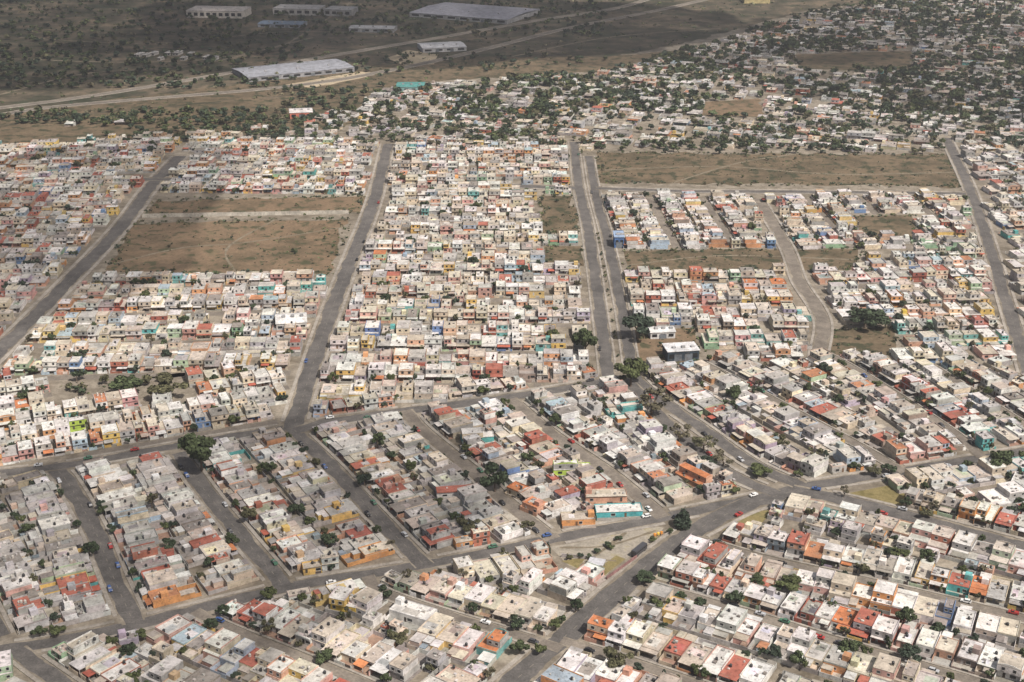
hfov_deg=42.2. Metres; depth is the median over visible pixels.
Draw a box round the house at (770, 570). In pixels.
[753,559,782,586]
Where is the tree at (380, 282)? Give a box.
[376,280,385,285]
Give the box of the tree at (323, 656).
[315,648,332,663]
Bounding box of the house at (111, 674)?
[93,656,149,681]
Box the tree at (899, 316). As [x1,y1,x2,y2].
[892,313,904,319]
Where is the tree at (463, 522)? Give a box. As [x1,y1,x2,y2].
[456,517,480,531]
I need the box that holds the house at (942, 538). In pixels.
[926,525,956,558]
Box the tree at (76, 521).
[72,519,81,526]
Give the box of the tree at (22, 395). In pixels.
[16,392,27,398]
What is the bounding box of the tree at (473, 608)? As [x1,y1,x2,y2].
[465,602,477,611]
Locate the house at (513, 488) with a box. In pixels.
[505,481,529,499]
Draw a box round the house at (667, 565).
[655,553,681,583]
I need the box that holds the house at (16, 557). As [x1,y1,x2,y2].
[0,552,33,566]
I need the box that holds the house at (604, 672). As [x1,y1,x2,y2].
[595,658,624,681]
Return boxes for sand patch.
[287,72,369,87]
[389,50,436,64]
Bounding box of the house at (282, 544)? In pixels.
[272,531,321,556]
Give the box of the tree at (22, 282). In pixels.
[16,280,25,285]
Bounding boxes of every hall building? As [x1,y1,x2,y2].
[186,6,251,18]
[272,4,325,15]
[324,6,357,16]
[741,0,769,2]
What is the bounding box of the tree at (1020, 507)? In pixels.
[1017,503,1023,511]
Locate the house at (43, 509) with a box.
[17,502,69,525]
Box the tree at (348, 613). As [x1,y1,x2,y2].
[335,606,350,621]
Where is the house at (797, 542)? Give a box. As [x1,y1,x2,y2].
[784,529,810,560]
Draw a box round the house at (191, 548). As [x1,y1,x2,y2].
[176,533,225,557]
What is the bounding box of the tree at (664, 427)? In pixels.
[661,424,666,431]
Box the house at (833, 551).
[820,539,848,568]
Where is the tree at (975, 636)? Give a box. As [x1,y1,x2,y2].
[967,632,979,640]
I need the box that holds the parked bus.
[631,541,646,556]
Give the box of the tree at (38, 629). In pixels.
[29,625,47,636]
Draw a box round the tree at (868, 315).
[847,307,890,327]
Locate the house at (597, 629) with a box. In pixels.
[584,614,613,645]
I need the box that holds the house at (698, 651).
[677,637,718,675]
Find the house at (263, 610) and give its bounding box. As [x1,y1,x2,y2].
[248,596,296,632]
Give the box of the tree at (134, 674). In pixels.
[124,669,140,681]
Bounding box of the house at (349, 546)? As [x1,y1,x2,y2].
[334,533,386,559]
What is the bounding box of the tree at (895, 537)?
[890,535,898,540]
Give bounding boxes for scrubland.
[0,0,876,125]
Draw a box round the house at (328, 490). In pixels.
[294,482,344,507]
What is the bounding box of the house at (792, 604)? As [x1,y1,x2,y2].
[777,591,807,620]
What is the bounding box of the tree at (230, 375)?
[225,373,234,378]
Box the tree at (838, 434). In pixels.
[833,432,843,437]
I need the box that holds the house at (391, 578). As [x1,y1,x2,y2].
[381,569,402,588]
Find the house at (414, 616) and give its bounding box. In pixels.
[384,595,438,630]
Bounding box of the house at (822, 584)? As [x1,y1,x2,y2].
[812,567,835,600]
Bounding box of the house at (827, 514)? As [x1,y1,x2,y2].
[820,507,837,525]
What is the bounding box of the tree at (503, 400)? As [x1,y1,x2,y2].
[500,398,509,404]
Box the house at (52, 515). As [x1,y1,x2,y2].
[19,511,73,535]
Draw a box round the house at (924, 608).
[911,595,939,625]
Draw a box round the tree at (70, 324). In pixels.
[65,322,75,327]
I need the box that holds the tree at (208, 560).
[203,556,213,564]
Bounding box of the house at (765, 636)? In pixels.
[747,623,779,657]
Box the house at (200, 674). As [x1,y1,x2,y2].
[181,667,220,681]
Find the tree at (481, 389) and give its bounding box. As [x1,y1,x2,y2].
[477,386,489,394]
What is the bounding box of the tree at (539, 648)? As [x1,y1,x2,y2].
[534,643,546,653]
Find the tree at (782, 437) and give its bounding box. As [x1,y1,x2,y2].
[774,434,789,444]
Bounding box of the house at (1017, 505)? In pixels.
[1014,502,1022,511]
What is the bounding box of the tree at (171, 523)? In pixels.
[168,521,177,526]
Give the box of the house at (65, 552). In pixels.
[48,546,87,560]
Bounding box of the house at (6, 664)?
[0,649,12,681]
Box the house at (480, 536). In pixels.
[470,525,490,546]
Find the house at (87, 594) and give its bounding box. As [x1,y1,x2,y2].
[78,592,96,604]
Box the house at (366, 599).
[347,586,387,619]
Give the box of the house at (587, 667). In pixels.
[574,656,603,681]
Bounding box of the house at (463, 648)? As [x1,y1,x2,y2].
[446,627,491,666]
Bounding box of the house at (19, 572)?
[0,568,33,592]
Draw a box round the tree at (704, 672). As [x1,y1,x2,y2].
[701,667,710,678]
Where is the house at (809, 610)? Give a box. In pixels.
[794,596,823,625]
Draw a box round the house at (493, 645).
[465,628,511,669]
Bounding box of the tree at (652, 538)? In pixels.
[649,536,656,541]
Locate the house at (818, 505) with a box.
[803,499,824,519]
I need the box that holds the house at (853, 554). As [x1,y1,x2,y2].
[839,542,867,573]
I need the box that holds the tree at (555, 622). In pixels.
[548,617,560,629]
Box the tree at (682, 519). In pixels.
[673,508,691,530]
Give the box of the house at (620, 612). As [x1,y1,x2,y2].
[609,604,634,621]
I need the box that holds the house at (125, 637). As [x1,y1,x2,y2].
[114,628,139,646]
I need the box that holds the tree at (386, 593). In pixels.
[378,584,391,598]
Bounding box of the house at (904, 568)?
[891,554,916,584]
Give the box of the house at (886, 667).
[869,652,901,681]
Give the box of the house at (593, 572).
[575,561,605,586]
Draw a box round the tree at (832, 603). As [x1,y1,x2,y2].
[827,600,837,606]
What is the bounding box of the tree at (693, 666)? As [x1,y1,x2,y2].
[690,663,702,674]
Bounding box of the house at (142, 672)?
[132,667,145,681]
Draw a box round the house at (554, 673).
[536,664,583,681]
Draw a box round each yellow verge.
[563,559,583,567]
[603,555,624,574]
[723,510,768,530]
[851,485,905,505]
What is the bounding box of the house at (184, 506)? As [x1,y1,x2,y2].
[161,499,205,521]
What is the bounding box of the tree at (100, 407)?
[96,405,105,411]
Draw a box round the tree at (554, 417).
[549,413,560,425]
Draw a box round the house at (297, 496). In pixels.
[288,482,330,503]
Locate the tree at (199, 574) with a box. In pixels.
[196,572,204,577]
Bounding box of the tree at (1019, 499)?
[1014,497,1023,502]
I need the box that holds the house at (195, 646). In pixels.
[177,628,217,664]
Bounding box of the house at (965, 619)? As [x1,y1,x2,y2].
[951,604,980,638]
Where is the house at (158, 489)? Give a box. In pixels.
[144,480,186,500]
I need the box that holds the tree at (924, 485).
[920,482,929,488]
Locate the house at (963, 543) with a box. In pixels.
[944,530,977,563]
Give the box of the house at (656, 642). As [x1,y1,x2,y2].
[638,626,678,662]
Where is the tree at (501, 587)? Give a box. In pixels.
[499,583,507,591]
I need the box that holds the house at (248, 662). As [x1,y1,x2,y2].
[226,647,265,681]
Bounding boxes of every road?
[0,0,646,108]
[0,156,185,358]
[0,426,289,475]
[0,448,1023,651]
[0,618,9,636]
[10,0,704,113]
[11,647,71,681]
[48,462,142,623]
[143,178,171,179]
[172,451,290,587]
[190,609,370,681]
[283,144,392,427]
[286,428,432,567]
[295,375,619,431]
[361,574,563,651]
[399,409,558,540]
[499,485,791,681]
[507,398,668,518]
[512,184,574,188]
[559,637,701,681]
[570,142,613,376]
[585,156,634,363]
[595,187,965,194]
[619,378,778,495]
[631,577,979,681]
[632,375,805,485]
[697,536,1023,621]
[710,364,904,472]
[756,202,829,349]
[789,486,1023,549]
[833,356,984,457]
[938,367,1023,426]
[944,138,1023,372]
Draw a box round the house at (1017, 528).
[1010,512,1023,536]
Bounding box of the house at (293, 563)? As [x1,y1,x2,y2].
[285,547,338,572]
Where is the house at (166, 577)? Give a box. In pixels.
[138,567,195,599]
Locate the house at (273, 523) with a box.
[257,514,310,539]
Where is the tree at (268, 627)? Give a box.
[261,617,274,634]
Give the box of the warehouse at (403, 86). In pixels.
[396,82,424,92]
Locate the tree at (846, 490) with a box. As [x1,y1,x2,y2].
[840,485,848,494]
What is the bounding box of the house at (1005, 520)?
[993,507,1019,533]
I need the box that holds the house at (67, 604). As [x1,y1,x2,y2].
[60,593,77,611]
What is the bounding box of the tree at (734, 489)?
[730,486,740,492]
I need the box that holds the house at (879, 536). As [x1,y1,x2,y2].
[869,527,887,548]
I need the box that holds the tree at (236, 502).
[232,498,239,505]
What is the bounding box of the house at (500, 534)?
[490,521,530,543]
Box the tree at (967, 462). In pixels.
[961,460,973,465]
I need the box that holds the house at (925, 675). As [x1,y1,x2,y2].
[915,668,943,681]
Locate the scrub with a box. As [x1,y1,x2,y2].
[0,0,960,394]
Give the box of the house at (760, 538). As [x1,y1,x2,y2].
[750,524,779,552]
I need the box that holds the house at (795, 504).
[782,493,810,521]
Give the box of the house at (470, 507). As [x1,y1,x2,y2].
[450,498,500,516]
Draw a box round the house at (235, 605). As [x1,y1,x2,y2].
[219,599,245,621]
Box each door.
[616,242,621,247]
[659,334,666,338]
[674,354,681,360]
[685,354,692,360]
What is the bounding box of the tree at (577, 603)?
[570,598,582,611]
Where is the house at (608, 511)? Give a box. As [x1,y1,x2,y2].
[594,500,642,520]
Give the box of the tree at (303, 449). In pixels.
[299,446,308,452]
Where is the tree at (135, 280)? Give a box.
[130,278,139,283]
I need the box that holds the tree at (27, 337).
[25,333,32,341]
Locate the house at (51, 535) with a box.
[26,528,79,553]
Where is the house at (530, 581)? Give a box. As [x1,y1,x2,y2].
[515,567,544,595]
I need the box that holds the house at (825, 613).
[811,600,840,630]
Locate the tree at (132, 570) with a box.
[127,567,136,575]
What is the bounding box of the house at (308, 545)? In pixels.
[278,540,331,564]
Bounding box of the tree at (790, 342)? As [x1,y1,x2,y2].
[783,340,792,345]
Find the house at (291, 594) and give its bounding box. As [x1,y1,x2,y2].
[286,587,311,603]
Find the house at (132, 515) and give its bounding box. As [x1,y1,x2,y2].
[110,505,162,533]
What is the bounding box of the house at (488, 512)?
[465,505,503,523]
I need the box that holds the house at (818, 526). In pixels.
[802,515,827,535]
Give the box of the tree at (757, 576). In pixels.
[749,572,764,585]
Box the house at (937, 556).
[925,549,939,563]
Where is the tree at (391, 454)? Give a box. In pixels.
[386,451,397,460]
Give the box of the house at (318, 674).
[300,666,336,681]
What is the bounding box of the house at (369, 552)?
[341,540,394,567]
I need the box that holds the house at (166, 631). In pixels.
[146,612,201,644]
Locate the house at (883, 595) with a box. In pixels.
[869,579,897,614]
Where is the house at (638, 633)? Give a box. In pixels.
[621,620,658,656]
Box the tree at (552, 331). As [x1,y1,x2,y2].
[547,329,559,334]
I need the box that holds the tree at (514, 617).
[510,614,520,628]
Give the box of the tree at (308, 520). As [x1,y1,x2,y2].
[304,516,315,524]
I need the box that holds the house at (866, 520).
[855,510,881,538]
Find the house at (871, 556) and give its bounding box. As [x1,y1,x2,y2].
[859,545,883,576]
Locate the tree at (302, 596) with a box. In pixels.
[297,593,306,600]
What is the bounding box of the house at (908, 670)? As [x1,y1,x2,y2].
[894,659,920,681]
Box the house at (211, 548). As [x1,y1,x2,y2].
[181,539,237,567]
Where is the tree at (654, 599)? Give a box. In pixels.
[650,596,670,607]
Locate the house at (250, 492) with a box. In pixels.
[228,483,279,506]
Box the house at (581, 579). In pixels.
[549,568,596,595]
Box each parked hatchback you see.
[107,585,112,591]
[216,616,224,622]
[487,543,497,548]
[528,638,538,643]
[641,513,650,517]
[928,666,939,673]
[960,598,971,603]
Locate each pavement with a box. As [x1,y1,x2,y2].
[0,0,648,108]
[0,156,188,363]
[0,424,277,477]
[0,602,14,632]
[4,0,705,114]
[13,654,84,681]
[14,444,1023,651]
[46,469,144,616]
[166,455,292,580]
[196,615,380,681]
[280,143,394,421]
[291,433,429,558]
[315,377,595,423]
[380,583,535,643]
[403,416,553,531]
[487,500,786,681]
[512,183,568,189]
[512,402,665,511]
[568,142,617,374]
[583,156,638,364]
[589,642,711,681]
[602,186,962,195]
[627,389,768,489]
[644,377,800,482]
[646,582,996,681]
[706,361,896,464]
[721,540,1023,623]
[755,202,833,356]
[824,490,1023,539]
[833,353,981,450]
[938,366,1023,428]
[939,137,1023,372]
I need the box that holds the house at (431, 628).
[407,612,453,650]
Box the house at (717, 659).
[699,644,737,681]
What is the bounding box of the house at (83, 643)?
[59,630,107,669]
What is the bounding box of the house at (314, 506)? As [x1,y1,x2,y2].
[301,495,348,516]
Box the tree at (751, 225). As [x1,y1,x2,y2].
[747,222,756,229]
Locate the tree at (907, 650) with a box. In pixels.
[897,643,922,661]
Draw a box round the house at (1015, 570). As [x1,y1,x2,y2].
[1005,548,1023,580]
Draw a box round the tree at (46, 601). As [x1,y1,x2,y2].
[41,599,52,605]
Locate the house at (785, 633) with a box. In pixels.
[764,624,796,662]
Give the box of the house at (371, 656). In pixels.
[352,636,397,675]
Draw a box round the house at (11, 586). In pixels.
[0,573,40,605]
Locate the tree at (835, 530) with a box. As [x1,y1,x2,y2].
[831,527,841,535]
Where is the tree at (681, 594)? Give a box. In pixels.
[675,591,686,598]
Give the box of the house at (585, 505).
[578,500,593,510]
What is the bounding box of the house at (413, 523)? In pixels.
[404,510,455,534]
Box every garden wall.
[142,210,348,217]
[561,553,595,558]
[606,555,636,579]
[760,345,806,355]
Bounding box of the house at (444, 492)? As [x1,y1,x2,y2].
[436,484,470,499]
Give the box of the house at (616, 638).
[605,614,641,650]
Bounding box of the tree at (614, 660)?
[602,646,634,668]
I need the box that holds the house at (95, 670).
[81,651,137,681]
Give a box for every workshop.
[648,326,675,338]
[662,341,699,361]
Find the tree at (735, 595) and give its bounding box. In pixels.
[725,590,744,602]
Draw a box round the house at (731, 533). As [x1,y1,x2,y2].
[722,521,744,543]
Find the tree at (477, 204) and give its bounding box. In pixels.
[473,202,482,206]
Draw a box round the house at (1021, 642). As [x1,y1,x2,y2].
[1018,633,1023,647]
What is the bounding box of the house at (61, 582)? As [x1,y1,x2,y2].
[40,571,97,594]
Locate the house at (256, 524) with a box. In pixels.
[250,507,301,531]
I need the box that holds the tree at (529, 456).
[520,451,534,460]
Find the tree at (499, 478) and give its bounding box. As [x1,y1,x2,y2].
[479,461,508,491]
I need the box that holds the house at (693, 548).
[677,534,710,561]
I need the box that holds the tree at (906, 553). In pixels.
[901,549,910,556]
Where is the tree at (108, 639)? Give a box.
[106,636,113,642]
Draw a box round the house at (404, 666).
[383,647,428,681]
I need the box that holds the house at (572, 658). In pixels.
[556,646,591,671]
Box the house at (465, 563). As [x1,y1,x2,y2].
[451,555,475,581]
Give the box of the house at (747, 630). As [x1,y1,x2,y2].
[730,614,763,650]
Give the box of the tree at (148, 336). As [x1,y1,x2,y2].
[145,333,154,346]
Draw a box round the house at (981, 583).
[968,571,991,602]
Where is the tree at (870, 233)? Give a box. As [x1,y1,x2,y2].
[866,231,876,235]
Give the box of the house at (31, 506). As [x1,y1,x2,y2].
[12,496,63,514]
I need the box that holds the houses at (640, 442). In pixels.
[0,0,1023,681]
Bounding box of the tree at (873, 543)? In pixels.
[869,540,878,545]
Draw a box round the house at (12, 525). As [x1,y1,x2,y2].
[0,520,20,530]
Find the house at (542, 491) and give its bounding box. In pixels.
[517,482,562,500]
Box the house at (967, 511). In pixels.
[956,498,980,523]
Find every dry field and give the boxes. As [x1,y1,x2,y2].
[0,49,688,124]
[0,83,396,143]
[0,116,313,142]
[55,378,191,401]
[106,219,347,273]
[146,196,365,213]
[540,196,578,232]
[544,246,583,265]
[596,151,960,188]
[624,248,857,270]
[635,328,695,362]
[701,98,763,116]
[795,51,912,70]
[828,327,895,354]
[854,215,914,235]
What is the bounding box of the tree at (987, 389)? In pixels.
[982,386,992,393]
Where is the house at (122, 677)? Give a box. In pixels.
[116,673,133,681]
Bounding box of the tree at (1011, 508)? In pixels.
[1006,506,1016,512]
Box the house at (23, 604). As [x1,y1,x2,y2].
[7,594,50,623]
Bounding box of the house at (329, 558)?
[320,551,338,572]
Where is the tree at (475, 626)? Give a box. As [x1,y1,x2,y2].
[471,623,480,629]
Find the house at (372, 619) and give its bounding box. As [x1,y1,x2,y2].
[359,610,385,629]
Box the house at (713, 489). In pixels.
[700,480,721,499]
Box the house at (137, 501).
[101,494,152,515]
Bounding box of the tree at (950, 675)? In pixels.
[946,672,954,679]
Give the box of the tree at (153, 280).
[148,277,157,283]
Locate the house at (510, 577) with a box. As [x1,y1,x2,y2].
[502,569,518,591]
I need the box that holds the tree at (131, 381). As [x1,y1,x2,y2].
[107,374,142,389]
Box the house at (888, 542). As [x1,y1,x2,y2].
[881,538,896,548]
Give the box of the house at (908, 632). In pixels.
[890,619,921,651]
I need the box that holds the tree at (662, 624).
[658,622,667,627]
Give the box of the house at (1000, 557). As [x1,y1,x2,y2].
[988,540,1016,575]
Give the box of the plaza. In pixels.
[551,527,662,575]
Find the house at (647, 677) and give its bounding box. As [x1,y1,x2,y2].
[639,672,658,681]
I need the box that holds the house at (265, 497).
[235,492,286,512]
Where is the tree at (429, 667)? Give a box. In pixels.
[424,663,434,671]
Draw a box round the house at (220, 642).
[193,627,240,670]
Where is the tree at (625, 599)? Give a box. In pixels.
[622,596,632,601]
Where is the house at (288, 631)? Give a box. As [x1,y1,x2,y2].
[277,608,324,644]
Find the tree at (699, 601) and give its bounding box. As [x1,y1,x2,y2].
[694,597,706,605]
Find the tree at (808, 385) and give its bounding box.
[803,382,811,389]
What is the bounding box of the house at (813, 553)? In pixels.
[803,535,828,564]
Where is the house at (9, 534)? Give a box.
[0,528,26,540]
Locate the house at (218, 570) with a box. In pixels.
[196,558,249,587]
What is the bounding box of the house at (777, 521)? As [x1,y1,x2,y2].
[771,516,783,527]
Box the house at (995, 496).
[975,488,1011,507]
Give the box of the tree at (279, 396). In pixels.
[275,394,287,399]
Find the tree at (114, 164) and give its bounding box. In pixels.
[110,162,119,165]
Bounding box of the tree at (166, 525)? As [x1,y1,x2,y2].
[160,522,168,527]
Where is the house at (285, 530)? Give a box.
[264,524,316,547]
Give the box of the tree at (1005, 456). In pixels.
[990,450,1013,466]
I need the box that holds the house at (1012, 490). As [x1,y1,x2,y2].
[994,481,1023,505]
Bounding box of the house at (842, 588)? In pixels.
[827,571,857,606]
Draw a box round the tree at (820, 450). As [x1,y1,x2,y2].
[808,447,823,454]
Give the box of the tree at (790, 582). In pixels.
[776,573,801,590]
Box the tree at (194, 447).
[177,433,215,470]
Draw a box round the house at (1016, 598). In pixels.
[1007,580,1023,611]
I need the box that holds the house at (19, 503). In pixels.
[9,490,59,510]
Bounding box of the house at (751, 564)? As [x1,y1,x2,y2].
[733,553,763,582]
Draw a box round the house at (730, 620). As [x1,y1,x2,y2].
[711,604,748,646]
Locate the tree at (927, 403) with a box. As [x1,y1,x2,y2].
[924,400,933,406]
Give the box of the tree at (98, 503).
[95,500,104,505]
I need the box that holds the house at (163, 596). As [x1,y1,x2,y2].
[142,583,201,609]
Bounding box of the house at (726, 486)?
[720,478,737,496]
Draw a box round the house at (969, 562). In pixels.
[964,557,979,574]
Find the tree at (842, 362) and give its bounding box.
[837,359,846,365]
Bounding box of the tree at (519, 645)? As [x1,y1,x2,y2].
[509,639,529,653]
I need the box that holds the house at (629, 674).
[615,665,648,681]
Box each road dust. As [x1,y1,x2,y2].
[0,156,179,359]
[0,613,9,632]
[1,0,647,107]
[6,0,700,112]
[6,425,282,474]
[13,645,76,681]
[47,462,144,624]
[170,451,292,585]
[196,608,373,681]
[285,430,433,567]
[295,375,616,432]
[362,575,562,652]
[402,409,559,540]
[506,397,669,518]
[560,637,703,681]
[569,142,615,376]
[584,156,636,359]
[597,187,965,193]
[625,373,805,487]
[627,377,780,495]
[632,580,979,681]
[697,535,1022,621]
[712,370,904,473]
[763,203,830,349]
[794,484,1023,540]
[836,356,985,455]
[939,367,1023,420]
[944,139,1023,372]
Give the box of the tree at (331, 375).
[327,372,338,381]
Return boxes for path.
[0,38,310,62]
[0,46,279,94]
[19,31,393,43]
[108,227,342,264]
[225,220,274,271]
[285,0,352,44]
[512,28,718,56]
[559,530,655,548]
[580,532,626,565]
[598,166,954,174]
[629,255,852,264]
[664,154,796,185]
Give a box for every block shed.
[134,52,144,56]
[142,53,150,56]
[150,51,158,55]
[157,56,164,60]
[172,50,182,55]
[179,56,187,60]
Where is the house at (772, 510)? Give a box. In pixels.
[767,506,783,519]
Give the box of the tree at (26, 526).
[18,523,34,532]
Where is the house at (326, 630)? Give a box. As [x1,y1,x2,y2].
[306,616,354,654]
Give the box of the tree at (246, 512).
[240,506,257,517]
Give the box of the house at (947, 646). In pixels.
[931,630,961,666]
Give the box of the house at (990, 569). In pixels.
[976,562,994,575]
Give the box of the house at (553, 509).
[538,496,582,520]
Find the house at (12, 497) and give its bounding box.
[5,481,57,504]
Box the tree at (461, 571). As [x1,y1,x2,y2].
[458,568,468,576]
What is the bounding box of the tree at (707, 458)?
[700,455,716,464]
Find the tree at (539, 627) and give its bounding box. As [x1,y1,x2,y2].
[533,624,542,630]
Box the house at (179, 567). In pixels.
[133,563,189,585]
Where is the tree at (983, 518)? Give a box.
[980,514,990,527]
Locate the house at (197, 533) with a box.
[170,525,224,550]
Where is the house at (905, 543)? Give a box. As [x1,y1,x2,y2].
[896,535,914,555]
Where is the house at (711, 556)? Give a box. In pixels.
[695,541,729,572]
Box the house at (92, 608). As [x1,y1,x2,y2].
[50,593,110,626]
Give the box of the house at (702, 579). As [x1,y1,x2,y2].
[690,566,716,594]
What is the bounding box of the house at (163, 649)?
[148,640,176,668]
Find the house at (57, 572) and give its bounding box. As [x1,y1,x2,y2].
[37,561,94,585]
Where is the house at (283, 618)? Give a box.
[261,601,312,638]
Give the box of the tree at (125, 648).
[118,643,137,655]
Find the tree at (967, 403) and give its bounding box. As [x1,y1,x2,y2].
[965,401,973,408]
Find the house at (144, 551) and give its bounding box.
[125,541,180,570]
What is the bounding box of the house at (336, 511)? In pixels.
[306,500,358,527]
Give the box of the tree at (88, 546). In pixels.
[81,541,99,555]
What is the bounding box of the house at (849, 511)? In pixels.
[835,501,862,522]
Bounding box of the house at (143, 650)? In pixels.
[134,642,152,662]
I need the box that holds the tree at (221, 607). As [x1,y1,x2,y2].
[214,604,229,614]
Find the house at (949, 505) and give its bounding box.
[937,492,965,519]
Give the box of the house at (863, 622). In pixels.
[847,606,882,643]
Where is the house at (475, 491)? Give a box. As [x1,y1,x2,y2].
[441,483,491,510]
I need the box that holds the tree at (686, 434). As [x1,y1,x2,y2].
[669,423,691,441]
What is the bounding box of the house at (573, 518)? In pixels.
[560,509,595,528]
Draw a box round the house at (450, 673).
[428,664,480,681]
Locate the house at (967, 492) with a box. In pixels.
[953,487,974,498]
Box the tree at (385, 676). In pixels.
[379,672,391,681]
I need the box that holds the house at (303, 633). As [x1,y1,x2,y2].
[291,612,338,650]
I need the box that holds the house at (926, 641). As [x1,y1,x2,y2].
[914,624,942,660]
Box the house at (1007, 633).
[995,617,1020,649]
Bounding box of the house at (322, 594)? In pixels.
[310,578,365,606]
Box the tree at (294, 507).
[287,503,305,514]
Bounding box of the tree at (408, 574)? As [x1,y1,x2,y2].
[400,568,412,577]
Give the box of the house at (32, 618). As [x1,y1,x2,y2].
[13,606,57,634]
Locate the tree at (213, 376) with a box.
[209,374,218,379]
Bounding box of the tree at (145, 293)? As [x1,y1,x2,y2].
[140,290,149,295]
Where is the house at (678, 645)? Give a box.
[658,630,697,668]
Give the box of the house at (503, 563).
[489,552,521,581]
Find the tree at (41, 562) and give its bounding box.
[37,559,44,565]
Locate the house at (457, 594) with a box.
[444,580,477,609]
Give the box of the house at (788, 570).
[774,564,798,593]
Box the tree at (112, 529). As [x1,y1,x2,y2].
[107,523,115,532]
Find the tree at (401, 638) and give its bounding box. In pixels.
[387,629,408,644]
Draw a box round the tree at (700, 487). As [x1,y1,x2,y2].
[696,484,708,493]
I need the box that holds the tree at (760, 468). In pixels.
[750,462,772,475]
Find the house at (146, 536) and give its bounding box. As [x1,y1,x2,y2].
[117,527,172,551]
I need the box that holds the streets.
[0,146,1023,455]
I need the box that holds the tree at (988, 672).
[985,668,994,676]
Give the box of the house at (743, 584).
[722,578,749,604]
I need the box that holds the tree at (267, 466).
[261,461,277,471]
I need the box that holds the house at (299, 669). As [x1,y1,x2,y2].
[278,658,318,681]
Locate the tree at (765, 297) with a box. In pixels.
[759,296,768,301]
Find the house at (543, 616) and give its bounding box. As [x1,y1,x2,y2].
[527,602,565,635]
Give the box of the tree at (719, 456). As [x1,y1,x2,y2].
[712,449,734,465]
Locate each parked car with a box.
[83,455,92,459]
[326,579,335,583]
[542,532,551,536]
[584,647,594,652]
[779,618,789,623]
[897,506,907,510]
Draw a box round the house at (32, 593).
[3,588,46,613]
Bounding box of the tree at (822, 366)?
[815,362,832,370]
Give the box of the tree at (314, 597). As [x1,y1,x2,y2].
[309,595,319,602]
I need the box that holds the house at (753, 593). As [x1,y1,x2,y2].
[740,582,767,609]
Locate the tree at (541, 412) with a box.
[539,408,547,414]
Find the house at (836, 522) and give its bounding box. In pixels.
[827,517,843,537]
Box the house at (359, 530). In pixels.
[331,523,378,547]
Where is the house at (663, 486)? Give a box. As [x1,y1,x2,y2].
[650,475,691,498]
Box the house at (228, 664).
[210,638,259,678]
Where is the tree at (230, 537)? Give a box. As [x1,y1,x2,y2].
[225,532,239,543]
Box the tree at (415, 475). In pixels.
[410,472,417,478]
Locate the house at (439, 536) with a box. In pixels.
[420,523,469,551]
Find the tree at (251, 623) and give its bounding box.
[248,621,256,627]
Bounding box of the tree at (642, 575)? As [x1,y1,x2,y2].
[636,569,655,583]
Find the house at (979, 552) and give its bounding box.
[968,540,993,563]
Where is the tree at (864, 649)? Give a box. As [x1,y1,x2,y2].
[860,645,872,653]
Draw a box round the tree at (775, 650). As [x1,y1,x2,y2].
[765,643,782,656]
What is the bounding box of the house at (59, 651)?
[48,641,67,662]
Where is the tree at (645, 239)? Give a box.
[642,235,649,241]
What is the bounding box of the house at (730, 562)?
[715,548,746,577]
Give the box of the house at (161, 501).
[150,487,195,510]
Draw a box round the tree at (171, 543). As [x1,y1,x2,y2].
[162,538,175,548]
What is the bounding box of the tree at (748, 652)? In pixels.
[741,650,750,655]
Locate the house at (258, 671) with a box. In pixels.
[240,647,289,681]
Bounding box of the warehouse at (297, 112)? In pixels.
[289,108,312,118]
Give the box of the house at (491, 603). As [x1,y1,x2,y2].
[477,588,512,620]
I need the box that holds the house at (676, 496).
[658,487,703,506]
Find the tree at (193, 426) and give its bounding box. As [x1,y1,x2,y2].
[189,423,197,429]
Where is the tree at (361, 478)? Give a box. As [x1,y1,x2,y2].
[356,473,371,485]
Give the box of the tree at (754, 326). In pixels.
[750,324,759,328]
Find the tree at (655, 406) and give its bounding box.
[639,387,674,414]
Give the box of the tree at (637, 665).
[633,662,643,670]
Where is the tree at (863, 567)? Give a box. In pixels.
[855,562,869,573]
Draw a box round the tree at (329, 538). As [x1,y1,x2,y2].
[321,532,338,547]
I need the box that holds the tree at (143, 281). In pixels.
[140,278,148,283]
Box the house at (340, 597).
[325,585,356,618]
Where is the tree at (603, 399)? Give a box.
[597,396,608,401]
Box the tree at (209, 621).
[203,618,218,627]
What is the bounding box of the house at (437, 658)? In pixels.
[424,648,450,674]
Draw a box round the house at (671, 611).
[656,596,690,628]
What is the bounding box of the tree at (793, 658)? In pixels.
[789,649,805,662]
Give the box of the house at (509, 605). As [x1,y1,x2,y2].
[492,592,530,625]
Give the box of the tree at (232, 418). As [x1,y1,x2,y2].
[227,414,240,423]
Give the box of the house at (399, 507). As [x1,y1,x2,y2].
[389,495,437,518]
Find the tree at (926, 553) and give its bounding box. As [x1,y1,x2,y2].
[919,548,934,561]
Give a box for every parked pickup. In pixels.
[271,559,277,564]
[480,619,490,624]
[532,527,539,532]
[734,511,742,516]
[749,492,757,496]
[755,610,765,615]
[811,486,820,490]
[816,633,824,639]
[1008,609,1018,614]
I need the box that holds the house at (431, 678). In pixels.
[421,674,446,681]
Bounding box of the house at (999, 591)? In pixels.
[985,575,1013,607]
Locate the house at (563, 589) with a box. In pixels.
[537,575,585,605]
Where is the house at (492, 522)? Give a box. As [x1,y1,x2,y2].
[475,512,519,532]
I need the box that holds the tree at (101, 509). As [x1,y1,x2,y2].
[97,505,107,514]
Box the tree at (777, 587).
[771,584,782,590]
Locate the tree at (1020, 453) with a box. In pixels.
[1018,450,1023,456]
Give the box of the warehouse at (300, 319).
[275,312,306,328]
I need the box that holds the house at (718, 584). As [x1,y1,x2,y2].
[707,573,732,598]
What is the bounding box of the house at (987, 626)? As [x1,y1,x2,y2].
[974,611,1001,641]
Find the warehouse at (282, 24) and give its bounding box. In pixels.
[258,20,306,27]
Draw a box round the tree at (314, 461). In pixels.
[306,458,320,467]

